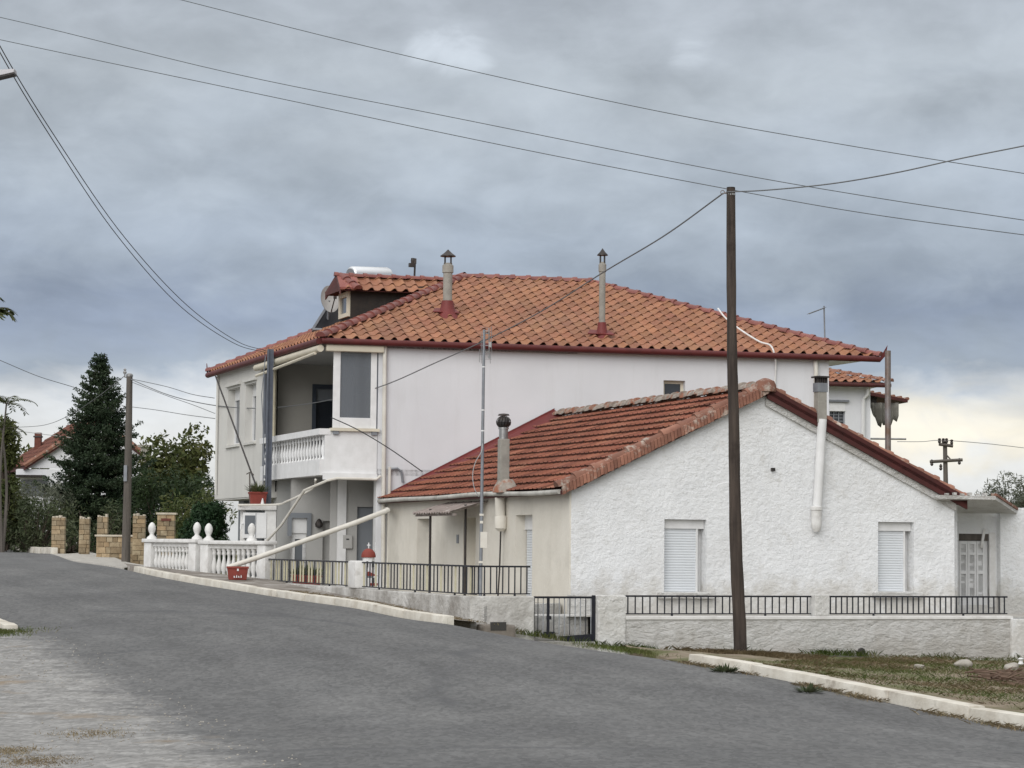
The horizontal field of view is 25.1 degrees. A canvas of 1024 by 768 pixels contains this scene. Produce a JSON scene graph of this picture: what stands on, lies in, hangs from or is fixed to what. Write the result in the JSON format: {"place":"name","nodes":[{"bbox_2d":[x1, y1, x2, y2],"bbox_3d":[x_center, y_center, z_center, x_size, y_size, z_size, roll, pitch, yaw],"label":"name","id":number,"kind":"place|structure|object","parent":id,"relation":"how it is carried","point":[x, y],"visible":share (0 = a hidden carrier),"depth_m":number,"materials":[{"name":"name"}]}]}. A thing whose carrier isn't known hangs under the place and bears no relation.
{"place":"outdoors","nodes":[
{"label":"outdoors","id":0,"kind":"place"},
{"bbox_2d":[8,443,49,483],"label":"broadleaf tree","id":1,"kind":"object","parent":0,"point":[22,450],"visible":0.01,"depth_m":135.59,"materials":[{"name":"green plant"}]},
{"bbox_2d":[53,552,143,568],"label":"driveway","id":2,"kind":"structure","parent":0,"point":[92,558],"depth_m":72.60,"materials":[{"name":"concrete"}]},
{"bbox_2d":[0,632,267,767],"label":"gravel shoulder","id":3,"kind":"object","parent":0,"point":[70,697],"visible":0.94,"depth_m":22.00,"materials":[{"name":"gravel"}]},
{"bbox_2d":[0,744,60,757],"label":"dry grass","id":4,"kind":"structure","parent":3,"relation":"on","point":[12,750],"depth_m":18.27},
{"bbox_2d":[0,626,71,638],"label":"grass","id":5,"kind":"structure","parent":3,"relation":"on","point":[6,631],"depth_m":35.22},
{"bbox_2d":[0,753,94,767],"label":"dry grass","id":6,"kind":"structure","parent":3,"relation":"on","point":[35,759],"depth_m":17.20,"materials":[{"name":"plant"}]},
{"bbox_2d":[34,727,152,740],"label":"dry grass","id":7,"kind":"structure","parent":3,"relation":"on","point":[94,732],"depth_m":20.29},
{"bbox_2d":[0,637,300,765],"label":"pebbles","id":8,"kind":"object","parent":3,"relation":"on","point":[120,713],"visible":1,"depth_m":22.01,"materials":[{"name":"gravel"}]},
{"bbox_2d":[132,513,145,564],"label":"stone pillar","id":9,"kind":"structure","parent":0,"point":[139,528],"depth_m":73.84,"materials":[{"name":"stone"}]},
{"bbox_2d":[65,543,250,576],"bbox_3d":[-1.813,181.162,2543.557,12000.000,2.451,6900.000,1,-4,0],"label":"ground","id":10,"kind":"structure","parent":0,"point":[178,568],"depth_m":90.91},
{"bbox_2d":[0,297,16,321],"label":"frond tree","id":11,"kind":"object","parent":10,"relation":"on","point":[5,310],"visible":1,"depth_m":40.38,"materials":[{"name":"green plant"}]},
{"bbox_2d":[0,69,16,79],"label":"street lamp","id":12,"kind":"object","parent":10,"relation":"on","point":[7,73],"visible":1,"depth_m":30.28,"materials":[{"name":"grey"}]},
{"bbox_2d":[0,413,23,551],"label":"leafy shrub","id":13,"kind":"object","parent":10,"relation":"on","point":[11,451],"visible":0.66,"depth_m":85.73,"materials":[{"name":"green plant"}]},
{"bbox_2d":[0,396,37,551],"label":"frond tree","id":14,"kind":"object","parent":10,"relation":"on","point":[5,425],"visible":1,"depth_m":83.81,"materials":[{"name":"green plant"}]},
{"bbox_2d":[5,490,42,549],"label":"hedge shrub","id":15,"kind":"object","parent":10,"relation":"on","point":[27,497],"visible":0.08,"depth_m":89.86,"materials":[{"name":"green plant"}]},
{"bbox_2d":[2,497,78,551],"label":"hedge shrub","id":16,"kind":"object","parent":10,"relation":"on","point":[25,532],"visible":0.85,"depth_m":85.36,"materials":[{"name":"green plant"}]},
{"bbox_2d":[14,479,75,546],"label":"hedge shrub","id":17,"kind":"object","parent":10,"relation":"on","point":[56,495],"visible":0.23,"depth_m":93.47,"materials":[{"name":"green plant"}]},
{"bbox_2d":[51,515,65,553],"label":"stone pillar","id":18,"kind":"structure","parent":10,"relation":"on","point":[58,537],"depth_m":79.85,"materials":[{"name":"stone"}]},
{"bbox_2d":[44,520,96,552],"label":"brown shrub","id":19,"kind":"object","parent":10,"relation":"on","point":[70,549],"visible":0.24,"depth_m":87.56,"materials":[{"name":"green plant"}]},
{"bbox_2d":[8,423,152,533],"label":"village house","id":20,"kind":"structure","parent":10,"relation":"on","point":[33,457],"depth_m":125.19,"materials":[{"name":"paint"}]},
{"bbox_2d":[21,480,47,495],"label":"window","id":21,"kind":"structure","parent":20,"relation":"in","point":[26,481],"depth_m":125.00,"materials":[{"name":"grey glass"}]},
{"bbox_2d":[79,516,90,553],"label":"stone pillar","id":22,"kind":"structure","parent":10,"relation":"on","point":[84,535],"depth_m":81.83,"materials":[{"name":"stone"}]},
{"bbox_2d":[45,497,140,553],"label":"brown shrub","id":23,"kind":"object","parent":10,"relation":"on","point":[111,524],"visible":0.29,"depth_m":91.72,"materials":[{"name":"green plant"}]},
{"bbox_2d":[31,352,156,545],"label":"fir tree","id":24,"kind":"object","parent":10,"relation":"on","point":[98,466],"visible":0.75,"depth_m":96.33,"materials":[{"name":"green plant"}]},
{"bbox_2d":[97,514,108,536],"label":"stone pillar","id":25,"kind":"structure","parent":10,"relation":"on","point":[102,525],"depth_m":77.85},
{"bbox_2d":[95,535,132,562],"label":"stone wall","id":26,"kind":"structure","parent":10,"relation":"on","point":[108,545],"depth_m":76.28,"materials":[{"name":"stone"}]},
{"bbox_2d":[121,368,132,562],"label":"utility pole","id":27,"kind":"object","parent":10,"relation":"on","point":[126,535],"visible":0.95,"depth_m":71.87,"materials":[{"name":"grey wood"}]},
{"bbox_2d":[28,376,123,426],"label":"overhead cable","id":28,"kind":"object","parent":27,"relation":"attached to","point":[80,408],"visible":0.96,"depth_m":87.20,"materials":[{"name":"grey plastic"}]},
{"bbox_2d":[108,462,223,554],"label":"pine shrub","id":29,"kind":"object","parent":10,"relation":"on","point":[141,494],"visible":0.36,"depth_m":91.23,"materials":[{"name":"green plant"}]},
{"bbox_2d":[142,522,202,571],"bbox_3d":[-8.300,4.082,56.516,0.340,1.381,2.551,4,-5,-39],"label":"balustrade","id":30,"kind":"object","parent":10,"relation":"on","point":[154,547],"visible":0.86,"depth_m":56.44,"materials":[{"name":"concrete"}]},
{"bbox_2d":[132,422,214,511],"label":"broadleaf tree","id":31,"kind":"object","parent":10,"relation":"on","point":[188,459],"visible":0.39,"depth_m":103.49,"materials":[{"name":"green plant"}]},
{"bbox_2d":[151,484,237,554],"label":"pine shrub","id":32,"kind":"object","parent":10,"relation":"on","point":[180,510],"visible":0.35,"depth_m":83.33,"materials":[{"name":"green plant"}]},
{"bbox_2d":[175,500,236,572],"bbox_3d":[-7.987,4.015,60.362,1.600,1.977,1.395,2,-4,-17],"label":"thuja shrub","id":33,"kind":"object","parent":10,"relation":"on","point":[213,513],"visible":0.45,"depth_m":60.21,"materials":[{"name":"green plant"}]},
{"bbox_2d":[198,523,276,579],"bbox_3d":[-6.485,4.017,54.217,0.340,1.482,2.856,4,-5,-40],"label":"balustrade","id":34,"kind":"object","parent":10,"relation":"on","point":[210,546],"visible":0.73,"depth_m":54.17,"materials":[{"name":"concrete"}]},
{"bbox_2d":[238,506,276,579],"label":"meter pillar","id":35,"kind":"structure","parent":10,"relation":"on","point":[265,523],"depth_m":54.82,"materials":[{"name":"white paint"}]},
{"bbox_2d":[246,482,270,503],"bbox_3d":[-6.076,2.591,55.089,0.760,0.579,0.748,1,-4,0],"label":"planter box","id":36,"kind":"object","parent":35,"relation":"on","point":[257,494],"visible":1,"depth_m":54.94,"materials":[{"name":"ceramic"}]},
{"bbox_2d":[238,479,316,505],"bbox_3d":[-5.256,2.541,53.762,0.653,0.601,3.157,4,-5,-40],"label":"bundled cable","id":37,"kind":"object","parent":35,"relation":"attached to","point":[293,498],"visible":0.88,"depth_m":54.46,"materials":[{"name":"plastic"}]},
{"bbox_2d":[261,349,273,540],"bbox_3d":[-5.974,1.971,55.878,0.281,5.658,0.130,2,-4,-15],"label":"steel post","id":38,"kind":"object","parent":10,"relation":"on","point":[267,476],"visible":0.6,"depth_m":55.93,"materials":[{"name":"grey metal"}]},
{"bbox_2d":[0,46,265,350],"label":"overhead cable","id":39,"kind":"object","parent":38,"relation":"attached to","point":[102,207],"visible":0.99,"depth_m":37.70,"materials":[{"name":"grey plastic"}]},
{"bbox_2d":[0,52,265,352],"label":"overhead cable","id":40,"kind":"object","parent":38,"relation":"attached to","point":[100,212],"visible":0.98,"depth_m":38.26,"materials":[{"name":"grey plastic"}]},
{"bbox_2d":[286,561,596,649],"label":"fence wall","id":41,"kind":"structure","parent":10,"relation":"on","point":[506,615],"depth_m":40.16,"materials":[{"name":"grey"}]},
{"bbox_2d":[268,559,347,585],"bbox_3d":[-4.430,4.090,49.896,0.044,0.562,7.195,2,-4,-20],"label":"metal railing","id":42,"kind":"object","parent":41,"relation":"on","point":[317,561],"visible":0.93,"depth_m":49.78,"materials":[{"name":"metal"}]},
{"bbox_2d":[362,562,477,594],"bbox_3d":[-1.792,3.602,42.620,0.044,0.562,6.950,2,-4,-20],"label":"metal railing","id":43,"kind":"object","parent":41,"relation":"on","point":[417,564],"visible":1,"depth_m":42.53,"materials":[{"name":"metal"}]},
{"bbox_2d":[469,565,529,595],"bbox_3d":[-0.212,3.398,39.601,1.109,0.552,0.040,2,-4,-20],"label":"metal railing","id":44,"kind":"object","parent":41,"relation":"on","point":[521,567],"visible":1,"depth_m":39.62,"materials":[{"name":"metal"}]},
{"bbox_2d":[534,595,594,641],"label":"metal gate","id":45,"kind":"structure","parent":41,"relation":"attached to","point":[591,635],"depth_m":39.99,"materials":[{"name":"metal"}]},
{"bbox_2d":[205,248,887,590],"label":"two storey house","id":46,"kind":"structure","parent":10,"relation":"on","point":[600,341],"depth_m":54.73,"materials":[{"name":"white paint"}]},
{"bbox_2d":[215,375,255,483],"bbox_3d":[-7.026,1.145,58.460,0.042,3.216,6.689,2,-4,-16],"label":"slanting rod","id":47,"kind":"object","parent":46,"relation":"attached to","point":[235,429],"visible":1,"depth_m":58.35,"materials":[{"name":"metal"}]},
{"bbox_2d":[234,389,239,443],"bbox_3d":[-7.163,0.867,61.082,0.070,1.500,1.382,2,-4,-20],"label":"window","id":48,"kind":"structure","parent":46,"relation":"in","point":[237,392],"depth_m":61.61,"materials":[{"name":"white paint"}]},
{"bbox_2d":[252,385,255,440],"bbox_3d":[-6.508,0.745,59.278,0.070,1.500,1.161,2,-4,-20],"label":"window","id":49,"kind":"structure","parent":46,"relation":"in","point":[254,386],"depth_m":59.74,"materials":[{"name":"white paint"}]},
{"bbox_2d":[290,518,306,568],"bbox_3d":[-5.090,3.880,54.856,0.369,1.376,0.100,2,-4,-15],"label":"window","id":50,"kind":"structure","parent":46,"relation":"in","point":[299,525],"depth_m":54.86,"materials":[{"name":"white paint"}]},
{"bbox_2d":[312,384,332,457],"bbox_3d":[-4.529,1.162,58.233,1.110,2.280,0.200,2,-4,-15],"label":"balcony door","id":51,"kind":"structure","parent":46,"relation":"in","point":[322,412],"depth_m":58.20,"materials":[{"name":"grey"}]},
{"bbox_2d":[266,475,380,540],"bbox_3d":[-4.692,2.887,53.102,3.522,1.577,1.030,-2,-5,36],"label":"conduit pipe","id":52,"kind":"object","parent":46,"relation":"attached to","point":[303,492],"visible":0.91,"depth_m":52.50,"materials":[{"name":"plastic"}]},
{"bbox_2d":[322,521,329,584],"bbox_3d":[-4.168,4.051,55.162,0.809,1.532,0.040,2,-4,-15],"label":"ground door","id":53,"kind":"structure","parent":46,"relation":"in","point":[326,524],"depth_m":55.06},
{"bbox_2d":[321,286,338,319],"bbox_3d":[-4.732,-1.872,59.754,0.481,1.418,0.665,1,-4,0],"label":"satellite dish","id":54,"kind":"object","parent":46,"relation":"attached to","point":[329,303],"visible":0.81,"depth_m":59.92,"materials":[{"name":"metal"}]},
{"bbox_2d":[311,266,392,331],"bbox_3d":[-4.286,-2.220,61.179,0.800,2.123,3.474,-1,-4,25],"label":"solar water heater","id":55,"kind":"object","parent":46,"relation":"on","point":[322,321],"visible":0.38,"depth_m":60.25,"materials":[{"name":"silver metal"}]},
{"bbox_2d":[357,507,372,577],"bbox_3d":[-3.462,3.802,53.837,0.387,1.855,0.060,2,-4,-15],"label":"ground door","id":56,"kind":"structure","parent":46,"relation":"in","point":[364,530],"depth_m":53.83,"materials":[{"name":"grey"}]},
{"bbox_2d":[408,258,416,275],"bbox_3d":[-2.668,-2.934,61.862,0.207,0.896,0.129,2,-4,-17],"label":"weather sensor","id":57,"kind":"object","parent":46,"relation":"attached to","point":[413,262],"visible":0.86,"depth_m":61.84,"materials":[{"name":"metal"}]},
{"bbox_2d":[663,381,682,399],"bbox_3d":[3.802,0.282,54.753,0.540,0.710,0.060,2,-4,-15],"label":"window","id":58,"kind":"structure","parent":46,"relation":"in","point":[670,387],"depth_m":54.76,"materials":[{"name":"beige glass"}]},
{"bbox_2d":[808,306,825,337],"bbox_3d":[7.995,-1.428,60.458,0.280,1.316,1.022,-3,-5,39],"label":"roof antenna","id":59,"kind":"object","parent":46,"relation":"on","point":[824,307],"visible":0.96,"depth_m":60.74,"materials":[{"name":"grey metal"}]},
{"bbox_2d":[377,350,969,613],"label":"house","id":60,"kind":"structure","parent":10,"relation":"on","point":[630,497],"depth_m":43.65,"materials":[{"name":"white paint"}]},
{"bbox_2d":[227,507,389,565],"bbox_3d":[-4.506,3.500,52.225,3.805,1.457,0.804,0,-4,12],"label":"drain pipe","id":61,"kind":"object","parent":60,"relation":"attached to","point":[385,510],"visible":0.93,"depth_m":51.88,"materials":[{"name":"plastic"}]},
{"bbox_2d":[331,417,422,471],"bbox_3d":[-3.048,1.369,52.205,2.136,1.213,0.178,2,-4,-14],"label":"overhead cable","id":62,"kind":"object","parent":60,"relation":"attached to","point":[379,442],"visible":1,"depth_m":52.14,"materials":[{"name":"grey plastic"}]},
{"bbox_2d":[525,515,531,595],"bbox_3d":[0.444,3.301,44.207,0.090,1.570,0.935,2,-4,-20],"label":"window","id":63,"kind":"structure","parent":60,"relation":"in","point":[528,518],"depth_m":44.45,"materials":[{"name":"white paint"}]},
{"bbox_2d":[657,519,715,598],"bbox_3d":[3.176,3.246,42.764,1.136,1.460,0.450,2,-4,-20],"label":"window","id":64,"kind":"structure","parent":60,"relation":"in","point":[681,537],"depth_m":42.78,"materials":[{"name":"white paint"}]},
{"bbox_2d":[872,522,922,597],"bbox_3d":[7.328,3.380,44.273,1.059,1.450,0.450,2,-4,-20],"label":"window","id":65,"kind":"structure","parent":60,"relation":"in","point":[892,536],"depth_m":44.29,"materials":[{"name":"white paint"}]},
{"bbox_2d":[595,594,1023,660],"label":"garden wall","id":66,"kind":"structure","parent":10,"relation":"on","point":[819,628],"depth_m":41.56,"materials":[{"name":"grey"}]},
{"bbox_2d":[625,595,810,615],"bbox_3d":[3.681,3.959,40.986,3.654,0.394,0.040,2,-4,-20],"label":"metal railing","id":67,"kind":"object","parent":66,"relation":"on","point":[686,596],"visible":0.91,"depth_m":40.87,"materials":[{"name":"metal"}]},
{"bbox_2d":[829,596,1007,615],"bbox_3d":[7.477,4.095,42.365,3.753,0.394,0.040,2,-4,-20],"label":"metal railing","id":68,"kind":"object","parent":66,"relation":"on","point":[940,597],"visible":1,"depth_m":42.37,"materials":[{"name":"metal"}]},
{"bbox_2d":[829,367,908,439],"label":"neighbour house","id":69,"kind":"structure","parent":10,"relation":"on","point":[853,398],"depth_m":72.48,"materials":[{"name":"white paint"}]},
{"bbox_2d":[829,411,843,423],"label":"window","id":70,"kind":"structure","parent":69,"relation":"in","point":[838,416],"depth_m":72.50,"materials":[{"name":"grey glass"}]},
{"bbox_2d":[930,438,962,482],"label":"power pole","id":71,"kind":"object","parent":10,"relation":"on","point":[945,460],"visible":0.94,"depth_m":119.85,"materials":[{"name":"grey wood"}]},
{"bbox_2d":[897,440,1023,447],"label":"overhead cable","id":72,"kind":"object","parent":71,"relation":"attached to","point":[957,441],"visible":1,"depth_m":121.71,"materials":[{"name":"grey plastic"}]},
{"bbox_2d":[936,492,1023,617],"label":"annex building","id":73,"kind":"structure","parent":10,"relation":"on","point":[990,545],"depth_m":46.55,"materials":[{"name":"white paint"}]},
{"bbox_2d":[959,529,995,606],"bbox_3d":[9.378,3.713,46.529,0.854,1.583,0.244,3,-5,-28],"label":"louvred door","id":74,"kind":"structure","parent":73,"relation":"in","point":[973,565],"depth_m":46.52,"materials":[{"name":"white paint"}]},
{"bbox_2d":[984,471,1023,507],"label":"olive tree","id":75,"kind":"object","parent":10,"relation":"on","point":[1018,502],"visible":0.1,"depth_m":58.21,"materials":[{"name":"green plant"}]},
{"bbox_2d":[156,513,177,568],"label":"stone pillar","id":76,"kind":"structure","parent":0,"point":[166,525],"depth_m":69.88,"materials":[{"name":"stone"}]},
{"bbox_2d":[124,563,472,621],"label":"pavement","id":77,"kind":"structure","parent":0,"point":[269,583],"depth_m":51.26,"materials":[{"name":"concrete"}]},
{"bbox_2d":[226,566,248,579],"bbox_3d":[-6.173,4.252,51.825,0.492,0.305,0.336,1,-4,-9],"label":"planter box","id":78,"kind":"object","parent":77,"relation":"on","point":[237,572],"visible":1,"depth_m":51.68,"materials":[{"name":"plastic"}]},
{"bbox_2d":[289,589,494,624],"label":"strip litter","id":79,"kind":"object","parent":77,"relation":"on","point":[456,617],"visible":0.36,"depth_m":42.73,"materials":[{"name":"brown plant"}]},
{"bbox_2d":[0,17,1022,219],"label":"overhead cable","id":80,"kind":"object","parent":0,"point":[527,132],"visible":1,"depth_m":57.49,"materials":[{"name":"grey plastic"}]},
{"bbox_2d":[0,550,1023,767],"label":"road","id":81,"kind":"structure","parent":0,"point":[311,684],"depth_m":25.68,"materials":[{"name":"asphalt"}]},
{"bbox_2d":[0,618,17,629],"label":"kerb","id":82,"kind":"structure","parent":81,"relation":"on","point":[4,624],"depth_m":36.05,"materials":[{"name":"paint"}]},
{"bbox_2d":[8,546,57,553],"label":"kerb","id":83,"kind":"structure","parent":81,"relation":"on","point":[48,550],"depth_m":81.43,"materials":[{"name":"paint"}]},
{"bbox_2d":[134,566,453,624],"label":"kerb","id":84,"kind":"structure","parent":81,"relation":"on","point":[391,610],"depth_m":44.56,"materials":[{"name":"paint"}]},
{"bbox_2d":[709,663,740,672],"bbox_3d":[2.717,3.616,29.424,0.526,0.132,0.535,1,-4,0],"label":"broadleaf weed","id":85,"kind":"object","parent":81,"relation":"on","point":[725,668],"visible":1,"depth_m":29.33,"materials":[{"name":"green plant"}]},
{"bbox_2d":[792,682,822,692],"bbox_3d":[3.465,3.527,26.813,0.420,0.130,0.424,1,-4,0],"label":"broadleaf weed","id":86,"kind":"object","parent":81,"relation":"on","point":[810,689],"visible":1,"depth_m":26.78,"materials":[{"name":"green plant"}]},
{"bbox_2d":[663,659,1023,731],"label":"kerb weeds","id":87,"kind":"object","parent":81,"relation":"on","point":[960,717],"visible":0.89,"depth_m":26.16,"materials":[{"name":"green plant"}]},
{"bbox_2d":[689,654,1023,728],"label":"kerb","id":88,"kind":"structure","parent":81,"relation":"on","point":[913,700],"depth_m":26.32,"materials":[{"name":"paint"}]},
{"bbox_2d":[0,0,1023,540],"label":"sky","id":89,"kind":"structure","parent":0,"point":[246,206],"materials":[{"name":"grey"}]},
{"bbox_2d":[182,0,1023,173],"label":"overhead cable","id":90,"kind":"object","parent":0,"point":[610,101],"visible":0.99,"depth_m":56.94,"materials":[{"name":"grey plastic"}]},
{"bbox_2d":[581,614,1023,616],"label":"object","id":91,"kind":"structure","parent":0,"point":[829,615],"depth_m":42.90,"materials":[{"name":"concrete"}]},
{"bbox_2d":[567,595,591,633],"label":"wall","id":92,"kind":"structure","parent":91,"relation":"on","point":[588,604],"depth_m":41.32,"materials":[{"name":"paint"}]},
{"bbox_2d":[620,645,1023,712],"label":"verge","id":93,"kind":"structure","parent":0,"point":[684,656],"depth_m":32.34,"materials":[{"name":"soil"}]},
{"bbox_2d":[569,641,703,657],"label":"grass","id":94,"kind":"structure","parent":93,"relation":"on","point":[628,650],"depth_m":35.23,"materials":[{"name":"plant"}]},
{"bbox_2d":[720,187,746,650],"bbox_3d":[3.660,0.662,38.051,0.467,7.886,0.219,1,-4,0],"label":"utility pole","id":95,"kind":"object","parent":93,"relation":"on","point":[737,590],"visible":0.98,"depth_m":37.96,"materials":[{"name":"brown wood"}]},
{"bbox_2d":[131,193,723,408],"bbox_3d":[-3.932,-0.780,55.339,1.616,2.540,37.340,3,-5,-26],"label":"overhead cable","id":96,"kind":"object","parent":95,"relation":"attached to","point":[492,336],"visible":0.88,"depth_m":48.73,"materials":[{"name":"grey plastic"}]},
{"bbox_2d":[0,39,1023,234],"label":"overhead cable","id":97,"kind":"object","parent":95,"relation":"attached to","point":[527,150],"visible":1,"depth_m":56.33,"materials":[{"name":"grey plastic"}]},
{"bbox_2d":[726,145,1023,192],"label":"overhead cable","id":98,"kind":"object","parent":95,"relation":"attached to","point":[878,175],"visible":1,"depth_m":35.04,"materials":[{"name":"grey plastic"}]},
{"bbox_2d":[661,645,863,661],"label":"dry grass","id":99,"kind":"structure","parent":93,"relation":"on","point":[784,655],"depth_m":37.36,"materials":[{"name":"plant"}]},
{"bbox_2d":[515,627,1023,658],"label":"wall weeds","id":100,"kind":"object","parent":93,"relation":"on","point":[554,637],"depth_m":40.30,"materials":[{"name":"green plant"}]},
{"bbox_2d":[954,659,972,669],"bbox_3d":[7.296,4.556,37.286,0.292,0.204,0.314,3,-12,-9],"label":"stone","id":101,"kind":"object","parent":93,"relation":"on","point":[965,663],"visible":0.74,"depth_m":37.18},
{"bbox_2d":[965,664,1023,687],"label":"branch pile","id":102,"kind":"object","parent":93,"relation":"on","point":[1008,674],"visible":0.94,"depth_m":32.65,"materials":[{"name":"brown wood"}]},
{"bbox_2d":[1004,662,1018,669],"bbox_3d":[7.977,4.540,36.780,0.244,0.179,0.249,-6,7,-4],"label":"stone","id":103,"kind":"object","parent":93,"relation":"on","point":[1010,665],"visible":0.56,"depth_m":36.72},
{"bbox_2d":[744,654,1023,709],"bbox_3d":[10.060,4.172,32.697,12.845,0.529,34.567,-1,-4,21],"label":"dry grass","id":104,"kind":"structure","parent":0,"point":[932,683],"depth_m":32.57,"materials":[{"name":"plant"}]},
{"label":"yard","id":105,"kind":"structure","parent":0,"visible":0},
{"bbox_2d":[296,565,307,583],"bbox_3d":[-4.610,4.293,51.700,0.631,0.589,0.656,1,-4,0],"label":"flower pot","id":106,"kind":"object","parent":105,"relation":"on","point":[301,575],"visible":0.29,"depth_m":51.57,"materials":[{"name":"ceramic"}]},
{"bbox_2d":[304,567,324,584],"bbox_3d":[-4.412,4.254,51.062,0.643,0.581,0.641,1,-4,0],"label":"flower pot","id":107,"kind":"object","parent":105,"relation":"on","point":[315,576],"visible":0.5,"depth_m":50.95,"materials":[{"name":"ceramic"}]},
{"bbox_2d":[361,543,377,588],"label":"model church","id":108,"kind":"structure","parent":105,"relation":"on","point":[368,555],"depth_m":47.52,"materials":[{"name":"white paint"}]},
{"bbox_2d":[472,326,491,595],"bbox_3d":[-0.577,1.498,43.607,0.343,5.222,0.238,1,-4,0],"label":"antenna mast","id":109,"kind":"object","parent":105,"relation":"on","point":[483,540],"visible":0.99,"depth_m":43.58,"materials":[{"name":"grey metal"}]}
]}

